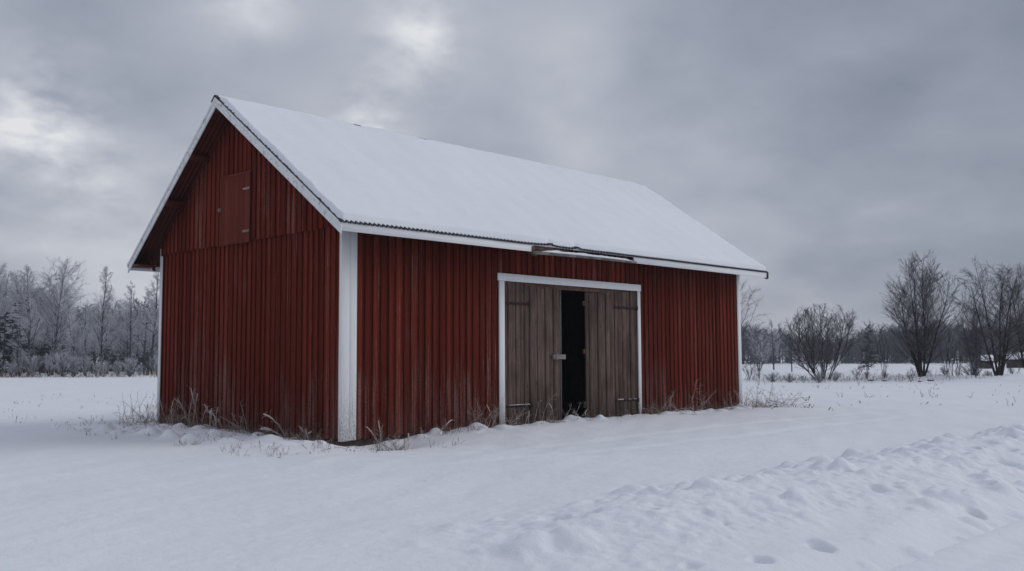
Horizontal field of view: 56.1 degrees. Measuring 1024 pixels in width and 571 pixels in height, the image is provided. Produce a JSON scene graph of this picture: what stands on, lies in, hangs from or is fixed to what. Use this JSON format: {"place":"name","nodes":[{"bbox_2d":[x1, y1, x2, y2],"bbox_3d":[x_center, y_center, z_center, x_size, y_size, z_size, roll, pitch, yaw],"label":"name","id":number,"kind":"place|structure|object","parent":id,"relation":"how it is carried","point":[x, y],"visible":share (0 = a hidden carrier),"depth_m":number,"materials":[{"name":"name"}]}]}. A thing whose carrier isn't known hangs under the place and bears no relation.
{"place":"outdoors","nodes":[
{"label":"outdoors","id":0,"kind":"place"},
{"bbox_2d":[0,358,1023,570],"bbox_3d":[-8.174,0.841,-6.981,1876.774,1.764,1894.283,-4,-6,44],"label":"ground","id":1,"kind":"structure","parent":0,"point":[879,480],"depth_m":11.58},
{"bbox_2d":[0,270,18,350],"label":"birch tree","id":2,"kind":"object","parent":1,"relation":"on","point":[7,282],"visible":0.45,"depth_m":116.58,"materials":[{"name":"grey plant"}]},
{"bbox_2d":[3,359,17,375],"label":"frosted bush","id":3,"kind":"object","parent":1,"relation":"on","point":[10,370],"visible":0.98,"depth_m":94.96,"materials":[{"name":"grey plant"}]},
{"bbox_2d":[0,312,20,375],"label":"spruce tree","id":4,"kind":"object","parent":1,"relation":"on","point":[3,345],"visible":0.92,"depth_m":98.85,"materials":[{"name":"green plant"}]},
{"bbox_2d":[0,261,22,353],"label":"birch tree","id":5,"kind":"object","parent":1,"relation":"on","point":[3,304],"visible":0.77,"depth_m":100.81,"materials":[{"name":"grey plant"}]},
{"bbox_2d":[0,273,32,342],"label":"birch tree","id":6,"kind":"object","parent":1,"relation":"on","point":[7,295],"visible":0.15,"depth_m":123.66,"materials":[{"name":"grey plant"}]},
{"bbox_2d":[0,289,34,374],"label":"birch tree","id":7,"kind":"object","parent":1,"relation":"on","point":[12,331],"visible":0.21,"depth_m":109.83,"materials":[{"name":"grey plant"}]},
{"bbox_2d":[5,343,30,375],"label":"frosted bush","id":8,"kind":"object","parent":1,"relation":"on","point":[21,364],"visible":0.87,"depth_m":98.43,"materials":[{"name":"grey plant"}]},
{"bbox_2d":[2,286,36,360],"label":"birch tree","id":9,"kind":"object","parent":1,"relation":"on","point":[19,313],"visible":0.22,"depth_m":115.98,"materials":[{"name":"grey plant"}]},
{"bbox_2d":[1,298,38,375],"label":"spruce tree","id":10,"kind":"object","parent":1,"relation":"on","point":[23,345],"visible":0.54,"depth_m":99.70,"materials":[{"name":"green plant"}]},
{"bbox_2d":[5,271,45,356],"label":"birch tree","id":11,"kind":"object","parent":1,"relation":"on","point":[13,295],"visible":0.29,"depth_m":120.19,"materials":[{"name":"grey plant"}]},
{"bbox_2d":[5,264,50,376],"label":"birch tree","id":12,"kind":"object","parent":1,"relation":"on","point":[27,306],"visible":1,"depth_m":97.60,"materials":[{"name":"grey plant"}]},
{"bbox_2d":[0,275,55,372],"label":"birch tree","id":13,"kind":"object","parent":1,"relation":"on","point":[32,295],"visible":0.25,"depth_m":123.83,"materials":[{"name":"grey plant"}]},
{"bbox_2d":[21,290,38,373],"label":"birch tree","id":14,"kind":"object","parent":1,"relation":"on","point":[31,320],"visible":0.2,"depth_m":115.82,"materials":[{"name":"grey plant"}]},
{"bbox_2d":[21,350,42,376],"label":"frosted bush","id":15,"kind":"object","parent":1,"relation":"on","point":[32,367],"visible":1,"depth_m":96.68,"materials":[{"name":"grey plant"}]},
{"bbox_2d":[20,284,63,372],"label":"birch tree","id":16,"kind":"object","parent":1,"relation":"on","point":[39,356],"visible":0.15,"depth_m":125.08,"materials":[{"name":"grey plant"}]},
{"bbox_2d":[32,274,60,372],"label":"birch tree","id":17,"kind":"object","parent":1,"relation":"on","point":[46,316],"visible":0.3,"depth_m":123.73,"materials":[{"name":"grey plant"}]},
{"bbox_2d":[40,348,58,374],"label":"frosted bush","id":18,"kind":"object","parent":1,"relation":"on","point":[49,369],"visible":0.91,"depth_m":98.37,"materials":[{"name":"grey plant"}]},
{"bbox_2d":[35,325,64,374],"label":"spruce tree","id":19,"kind":"object","parent":1,"relation":"on","point":[44,352],"visible":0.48,"depth_m":111.59,"materials":[{"name":"green plant"}]},
{"bbox_2d":[37,281,82,372],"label":"birch tree","id":20,"kind":"object","parent":1,"relation":"on","point":[56,313],"visible":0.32,"depth_m":120.23,"materials":[{"name":"grey plant"}]},
{"bbox_2d":[26,255,94,374],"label":"birch tree","id":21,"kind":"object","parent":1,"relation":"on","point":[56,334],"visible":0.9,"depth_m":103.82,"materials":[{"name":"grey plant"}]},
{"bbox_2d":[46,288,75,374],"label":"birch tree","id":22,"kind":"object","parent":1,"relation":"on","point":[61,325],"visible":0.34,"depth_m":111.81,"materials":[{"name":"grey plant"}]},
{"bbox_2d":[49,344,77,376],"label":"frosted bush","id":23,"kind":"object","parent":1,"relation":"on","point":[62,363],"visible":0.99,"depth_m":94.71,"materials":[{"name":"grey plant"}]},
{"bbox_2d":[55,331,79,372],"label":"spruce tree","id":24,"kind":"object","parent":1,"relation":"on","point":[67,353],"visible":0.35,"depth_m":111.71,"materials":[{"name":"green plant"}]},
{"bbox_2d":[63,289,82,364],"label":"birch tree","id":25,"kind":"object","parent":1,"relation":"on","point":[72,317],"visible":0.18,"depth_m":122.52,"materials":[{"name":"grey plant"}]},
{"bbox_2d":[64,351,82,375],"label":"frosted bush","id":26,"kind":"object","parent":1,"relation":"on","point":[75,364],"visible":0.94,"depth_m":95.46,"materials":[{"name":"grey plant"}]},
{"bbox_2d":[57,289,93,375],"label":"birch tree","id":27,"kind":"object","parent":1,"relation":"on","point":[73,337],"visible":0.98,"depth_m":96.39,"materials":[{"name":"grey plant"}]},
{"bbox_2d":[64,327,90,371],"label":"birch tree","id":28,"kind":"object","parent":1,"relation":"on","point":[78,351],"visible":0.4,"depth_m":113.18,"materials":[{"name":"grey plant"}]},
{"bbox_2d":[0,277,158,372],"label":"deep wood","id":29,"kind":"object","parent":1,"relation":"on","point":[113,359],"visible":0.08,"depth_m":136.14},
{"bbox_2d":[76,350,92,375],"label":"frosted bush","id":30,"kind":"object","parent":1,"relation":"on","point":[86,364],"visible":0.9,"depth_m":96.84,"materials":[{"name":"grey plant"}]},
{"bbox_2d":[73,305,98,366],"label":"birch tree","id":31,"kind":"object","parent":1,"relation":"on","point":[85,320],"visible":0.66,"depth_m":106.37,"materials":[{"name":"grey plant"}]},
{"bbox_2d":[77,306,98,372],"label":"birch tree","id":32,"kind":"object","parent":1,"relation":"on","point":[89,343],"visible":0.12,"depth_m":117.76,"materials":[{"name":"grey plant"}]},
{"bbox_2d":[72,302,116,373],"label":"birch tree","id":33,"kind":"object","parent":1,"relation":"on","point":[93,348],"visible":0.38,"depth_m":115.34,"materials":[{"name":"grey plant"}]},
{"bbox_2d":[92,361,102,373],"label":"frosted bush","id":34,"kind":"object","parent":1,"relation":"on","point":[95,367],"visible":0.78,"depth_m":98.31,"materials":[{"name":"grey plant"}]},
{"bbox_2d":[81,290,124,373],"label":"birch tree","id":35,"kind":"object","parent":1,"relation":"on","point":[96,344],"visible":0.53,"depth_m":112.45,"materials":[{"name":"grey plant"}]},
{"bbox_2d":[95,358,111,376],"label":"frosted bush","id":36,"kind":"object","parent":1,"relation":"on","point":[104,365],"visible":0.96,"depth_m":95.35,"materials":[{"name":"grey plant"}]},
{"bbox_2d":[86,267,121,375],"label":"birch tree","id":37,"kind":"object","parent":1,"relation":"on","point":[103,313],"visible":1,"depth_m":103.19,"materials":[{"name":"grey plant"}]},
{"bbox_2d":[104,309,116,364],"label":"birch tree","id":38,"kind":"object","parent":1,"relation":"on","point":[109,332],"visible":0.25,"depth_m":126.50,"materials":[{"name":"grey plant"}]},
{"bbox_2d":[78,405,153,426],"bbox_3d":[-9.256,3.210,22.693,1.704,0.750,1.101,2,-5,-31],"label":"weed clump","id":39,"kind":"object","parent":1,"relation":"on","point":[124,422],"visible":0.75,"depth_m":23.03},
{"bbox_2d":[111,358,124,375],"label":"frosted bush","id":40,"kind":"object","parent":1,"relation":"on","point":[114,368],"visible":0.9,"depth_m":98.99,"materials":[{"name":"grey plant"}]},
{"bbox_2d":[107,312,131,369],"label":"birch tree","id":41,"kind":"object","parent":1,"relation":"on","point":[114,349],"visible":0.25,"depth_m":114.08,"materials":[{"name":"grey plant"}]},
{"bbox_2d":[108,298,134,372],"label":"birch tree","id":42,"kind":"object","parent":1,"relation":"on","point":[117,305],"visible":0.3,"depth_m":115.14,"materials":[{"name":"grey plant"}]},
{"bbox_2d":[103,298,151,373],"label":"birch tree","id":43,"kind":"object","parent":1,"relation":"on","point":[122,331],"visible":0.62,"depth_m":107.61,"materials":[{"name":"grey plant"}]},
{"bbox_2d":[121,354,136,376],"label":"frosted bush","id":44,"kind":"object","parent":1,"relation":"on","point":[130,363],"visible":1,"depth_m":94.14,"materials":[{"name":"grey plant"}]},
{"bbox_2d":[118,280,149,371],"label":"birch tree","id":45,"kind":"object","parent":1,"relation":"on","point":[130,315],"visible":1,"depth_m":98.84,"materials":[{"name":"grey plant"}]},
{"bbox_2d":[129,314,148,374],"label":"birch tree","id":46,"kind":"object","parent":1,"relation":"on","point":[137,343],"visible":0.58,"depth_m":107.91,"materials":[{"name":"grey plant"}]},
{"bbox_2d":[135,362,143,375],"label":"frosted bush","id":47,"kind":"object","parent":1,"relation":"on","point":[138,369],"visible":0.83,"depth_m":99.23,"materials":[{"name":"grey plant"}]},
{"bbox_2d":[112,391,168,424],"bbox_3d":[-9.115,3.013,23.521,1.283,0.931,1.554,-4,-6,44],"label":"weed clump","id":48,"kind":"object","parent":1,"relation":"on","point":[133,410],"visible":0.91,"depth_m":23.53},
{"bbox_2d":[131,291,155,373],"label":"birch tree","id":49,"kind":"object","parent":1,"relation":"on","point":[145,337],"visible":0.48,"depth_m":106.33,"materials":[{"name":"grey plant"}]},
{"bbox_2d":[131,311,157,371],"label":"birch tree","id":50,"kind":"object","parent":1,"relation":"on","point":[139,355],"visible":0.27,"depth_m":118.00,"materials":[{"name":"grey plant"}]},
{"bbox_2d":[136,272,159,374],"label":"birch tree","id":51,"kind":"object","parent":1,"relation":"on","point":[152,303],"visible":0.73,"depth_m":101.06,"materials":[{"name":"grey plant"}]},
{"bbox_2d":[140,297,158,373],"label":"birch tree","id":52,"kind":"object","parent":1,"relation":"on","point":[156,343],"visible":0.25,"depth_m":109.25,"materials":[{"name":"grey plant"}]},
{"bbox_2d":[147,351,157,374],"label":"frosted bush","id":53,"kind":"object","parent":1,"relation":"on","point":[156,363],"visible":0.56,"depth_m":99.03,"materials":[{"name":"grey plant"}]},
{"bbox_2d":[146,395,193,424],"bbox_3d":[-8.077,3.042,23.097,1.381,0.824,1.529,0,-4,-5],"label":"weed clump","id":54,"kind":"object","parent":1,"relation":"on","point":[168,415],"visible":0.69,"depth_m":22.99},
{"bbox_2d":[165,411,204,427],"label":"weed clump","id":55,"kind":"object","parent":1,"relation":"on","point":[186,419],"visible":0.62,"depth_m":22.34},
{"bbox_2d":[174,389,209,425],"bbox_3d":[-7.444,2.882,22.618,1.027,1.082,0.771,1,-5,-17],"label":"weed clump","id":56,"kind":"object","parent":1,"relation":"on","point":[190,407],"visible":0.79,"depth_m":22.49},
{"bbox_2d":[202,404,221,427],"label":"weed clump","id":57,"kind":"object","parent":1,"relation":"on","point":[210,417],"visible":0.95,"depth_m":21.56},
{"bbox_2d":[203,402,246,432],"bbox_3d":[-6.135,2.981,21.199,1.267,1.011,1.285,-2,-5,19],"label":"weed clump","id":58,"kind":"object","parent":1,"relation":"on","point":[231,423],"visible":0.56,"depth_m":20.92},
{"bbox_2d":[260,412,283,437],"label":"weed clump","id":59,"kind":"object","parent":1,"relation":"on","point":[266,428],"visible":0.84,"depth_m":19.78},
{"bbox_2d":[294,426,311,439],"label":"weed clump","id":60,"kind":"object","parent":1,"relation":"on","point":[305,431],"visible":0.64,"depth_m":19.23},
{"bbox_2d":[296,433,330,441],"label":"weed clump","id":61,"kind":"object","parent":1,"relation":"on","point":[309,437],"visible":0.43,"depth_m":18.87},
{"bbox_2d":[364,420,383,449],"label":"weed clump","id":62,"kind":"object","parent":1,"relation":"on","point":[377,434],"visible":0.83,"depth_m":19.09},
{"bbox_2d":[380,433,410,450],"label":"weed clump","id":63,"kind":"object","parent":1,"relation":"on","point":[401,447],"visible":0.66,"depth_m":19.08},
{"bbox_2d":[127,95,768,446],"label":"barn","id":64,"kind":"structure","parent":1,"relation":"on","point":[340,281],"depth_m":22.22,"materials":[{"name":"red paint"}]},
{"bbox_2d":[505,282,565,425],"bbox_3d":[0.554,1.655,22.955,0.175,3.402,2.120,-4,-6,43],"label":"door","id":65,"kind":"structure","parent":64,"relation":"in","point":[533,322],"depth_m":22.89,"materials":[{"name":"wood"}]},
{"bbox_2d":[582,292,638,417],"bbox_3d":[2.585,1.809,25.082,2.190,3.394,0.125,4,-6,-44],"label":"door","id":66,"kind":"structure","parent":64,"relation":"in","point":[610,373],"depth_m":25.03,"materials":[{"name":"wood"}]},
{"bbox_2d":[466,403,501,426],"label":"weed clump","id":67,"kind":"object","parent":1,"relation":"on","point":[483,417],"visible":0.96,"depth_m":21.33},
{"bbox_2d":[486,404,531,425],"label":"weed clump","id":68,"kind":"object","parent":1,"relation":"on","point":[507,419],"visible":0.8,"depth_m":21.65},
{"bbox_2d":[0,366,1019,457],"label":"dry grass","id":69,"kind":"structure","parent":1,"relation":"on","point":[228,426],"depth_m":23.66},
{"bbox_2d":[534,395,565,423],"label":"weed clump","id":70,"kind":"object","parent":1,"relation":"on","point":[544,411],"visible":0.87,"depth_m":22.16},
{"bbox_2d":[546,401,580,422],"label":"weed clump","id":71,"kind":"object","parent":1,"relation":"on","point":[557,415],"visible":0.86,"depth_m":22.99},
{"bbox_2d":[638,389,695,414],"bbox_3d":[4.143,3.185,25.720,1.749,0.797,1.493,-4,-5,37],"label":"weed clump","id":72,"kind":"object","parent":1,"relation":"on","point":[670,406],"visible":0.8,"depth_m":25.78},
{"bbox_2d":[690,380,711,410],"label":"weed clump","id":73,"kind":"object","parent":1,"relation":"on","point":[697,409],"visible":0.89,"depth_m":27.42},
{"bbox_2d":[706,396,753,409],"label":"weed clump","id":74,"kind":"object","parent":1,"relation":"on","point":[731,408],"visible":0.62,"depth_m":28.02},
{"bbox_2d":[743,361,754,379],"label":"brush clump","id":75,"kind":"object","parent":1,"relation":"on","point":[748,369],"visible":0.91,"depth_m":68.68,"materials":[{"name":"grey plant"}]},
{"bbox_2d":[723,386,784,408],"bbox_3d":[7.256,3.322,28.386,2.141,0.664,1.560,-3,-5,30],"label":"weed clump","id":76,"kind":"object","parent":1,"relation":"on","point":[746,399],"visible":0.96,"depth_m":28.65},
{"bbox_2d":[740,280,769,353],"bbox_3d":[11.771,2.498,51.950,3.827,6.041,3.659,-3,-5,35],"label":"bare tree","id":77,"kind":"object","parent":1,"relation":"on","point":[742,322],"visible":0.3,"depth_m":51.96,"materials":[{"name":"grey plant"}]},
{"bbox_2d":[751,358,761,379],"bbox_3d":[14.237,4.911,55.748,0.704,1.788,0.641,-1,-4,4],"label":"sapling","id":78,"kind":"object","parent":1,"relation":"on","point":[757,363],"visible":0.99,"depth_m":55.74,"materials":[{"name":"grey plant"}]},
{"bbox_2d":[747,323,771,370],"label":"frosted tree","id":79,"kind":"object","parent":1,"relation":"on","point":[760,351],"visible":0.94,"depth_m":117.19,"materials":[{"name":"grey plant"}]},
{"bbox_2d":[747,387,796,408],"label":"weed clump","id":80,"kind":"object","parent":1,"relation":"on","point":[770,400],"visible":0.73,"depth_m":29.29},
{"bbox_2d":[764,372,780,381],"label":"brush clump","id":81,"kind":"object","parent":1,"relation":"on","point":[772,377],"visible":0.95,"depth_m":61.70,"materials":[{"name":"grey plant"}]},
{"bbox_2d":[762,319,783,369],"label":"frosted tree","id":82,"kind":"object","parent":1,"relation":"on","point":[771,349],"visible":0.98,"depth_m":109.75,"materials":[{"name":"grey plant"}]},
{"bbox_2d":[762,382,810,407],"bbox_3d":[8.474,3.558,29.627,1.537,1.225,2.312,-3,-5,27],"label":"weed clump","id":83,"kind":"object","parent":1,"relation":"on","point":[783,401],"visible":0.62,"depth_m":29.76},
{"bbox_2d":[783,372,795,382],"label":"brush clump","id":84,"kind":"object","parent":1,"relation":"on","point":[789,376],"visible":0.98,"depth_m":60.63,"materials":[{"name":"grey plant"}]},
{"bbox_2d":[784,327,796,371],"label":"frosted tree","id":85,"kind":"object","parent":1,"relation":"on","point":[790,350],"visible":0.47,"depth_m":119.57,"materials":[{"name":"grey plant"}]},
{"bbox_2d":[809,371,826,382],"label":"brush clump","id":86,"kind":"object","parent":1,"relation":"on","point":[817,376],"visible":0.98,"depth_m":59.86,"materials":[{"name":"grey plant"}]},
{"bbox_2d":[779,303,864,378],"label":"willow bush","id":87,"kind":"object","parent":1,"relation":"on","point":[829,352],"visible":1,"depth_m":67.30,"materials":[{"name":"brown plant"}]},
{"bbox_2d":[829,371,842,380],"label":"brush clump","id":88,"kind":"object","parent":1,"relation":"on","point":[834,377],"visible":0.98,"depth_m":64.07,"materials":[{"name":"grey plant"}]},
{"bbox_2d":[852,366,863,379],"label":"brush clump","id":89,"kind":"object","parent":1,"relation":"on","point":[861,370],"visible":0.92,"depth_m":66.24,"materials":[{"name":"grey plant"}]},
{"bbox_2d":[858,341,873,378],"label":"sapling","id":90,"kind":"object","parent":1,"relation":"on","point":[866,365],"visible":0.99,"depth_m":67.71,"materials":[{"name":"grey plant"}]},
{"bbox_2d":[858,325,877,368],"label":"spruce tree","id":91,"kind":"object","parent":1,"relation":"on","point":[868,342],"visible":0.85,"depth_m":149.59,"materials":[{"name":"green plant"}]},
{"bbox_2d":[873,328,889,378],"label":"sapling","id":92,"kind":"object","parent":1,"relation":"on","point":[883,354],"visible":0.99,"depth_m":66.82,"materials":[{"name":"grey plant"}]},
{"bbox_2d":[741,319,1023,363],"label":"wood","id":93,"kind":"object","parent":1,"relation":"on","point":[894,356],"visible":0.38,"depth_m":224.48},
{"bbox_2d":[879,249,967,376],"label":"bare tree","id":94,"kind":"object","parent":1,"relation":"on","point":[924,335],"visible":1,"depth_m":65.57,"materials":[{"name":"brown plant"}]},
{"bbox_2d":[939,367,951,374],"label":"brush clump","id":95,"kind":"object","parent":1,"relation":"on","point":[943,372],"visible":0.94,"depth_m":64.14,"materials":[{"name":"grey plant"}]},
{"bbox_2d":[938,328,953,373],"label":"sapling","id":96,"kind":"object","parent":1,"relation":"on","point":[948,352],"visible":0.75,"depth_m":71.73,"materials":[{"name":"grey plant"}]},
{"bbox_2d":[945,337,959,373],"bbox_3d":[29.321,4.699,63.795,0.941,2.626,1.034,4,-6,-42],"label":"sapling","id":97,"kind":"object","parent":1,"relation":"on","point":[952,363],"visible":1,"depth_m":63.80,"materials":[{"name":"grey plant"}]},
{"bbox_2d":[949,342,963,374],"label":"sapling","id":98,"kind":"object","parent":1,"relation":"on","point":[961,361],"visible":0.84,"depth_m":65.84,"materials":[{"name":"grey plant"}]},
{"bbox_2d":[959,362,981,375],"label":"brush clump","id":99,"kind":"object","parent":1,"relation":"on","point":[971,368],"visible":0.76,"depth_m":64.93,"materials":[{"name":"grey plant"}]},
{"bbox_2d":[952,292,993,374],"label":"bare tree","id":100,"kind":"object","parent":1,"relation":"on","point":[973,323],"visible":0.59,"depth_m":69.75,"materials":[{"name":"brown plant"}]},
{"bbox_2d":[969,348,980,376],"bbox_3d":[29.859,4.947,61.748,0.684,1.910,0.752,1,-5,-19],"label":"sapling","id":101,"kind":"object","parent":1,"relation":"on","point":[975,367],"visible":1,"depth_m":61.77,"materials":[{"name":"grey plant"}]},
{"bbox_2d":[969,355,993,368],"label":"shed","id":102,"kind":"structure","parent":1,"relation":"on","point":[983,365],"depth_m":148.19,"materials":[{"name":"white wood"}]},
{"bbox_2d":[979,362,985,368],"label":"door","id":103,"kind":"structure","parent":102,"relation":"in","point":[983,366],"depth_m":148.30,"materials":[{"name":"grey wood"}]},
{"bbox_2d":[947,255,1023,375],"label":"bare tree","id":104,"kind":"object","parent":1,"relation":"on","point":[998,331],"visible":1,"depth_m":63.58,"materials":[{"name":"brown plant"}]},
{"bbox_2d":[977,261,1023,367],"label":"bare tree","id":105,"kind":"object","parent":1,"relation":"on","point":[1021,337],"visible":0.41,"depth_m":65.41,"materials":[{"name":"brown plant"}]},
{"bbox_2d":[1006,361,1021,373],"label":"brush clump","id":106,"kind":"object","parent":1,"relation":"on","point":[1011,371],"visible":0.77,"depth_m":67.45,"materials":[{"name":"grey plant"}]},
{"bbox_2d":[1006,353,1023,367],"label":"shed","id":107,"kind":"structure","parent":1,"relation":"on","point":[1015,364],"depth_m":153.64,"materials":[{"name":"grey wood"}]},
{"bbox_2d":[0,0,1023,362],"label":"sky","id":108,"kind":"structure","parent":0,"point":[829,143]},
{"bbox_2d":[888,519,1023,570],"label":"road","id":109,"kind":"structure","parent":0,"point":[1000,548],"depth_m":8.38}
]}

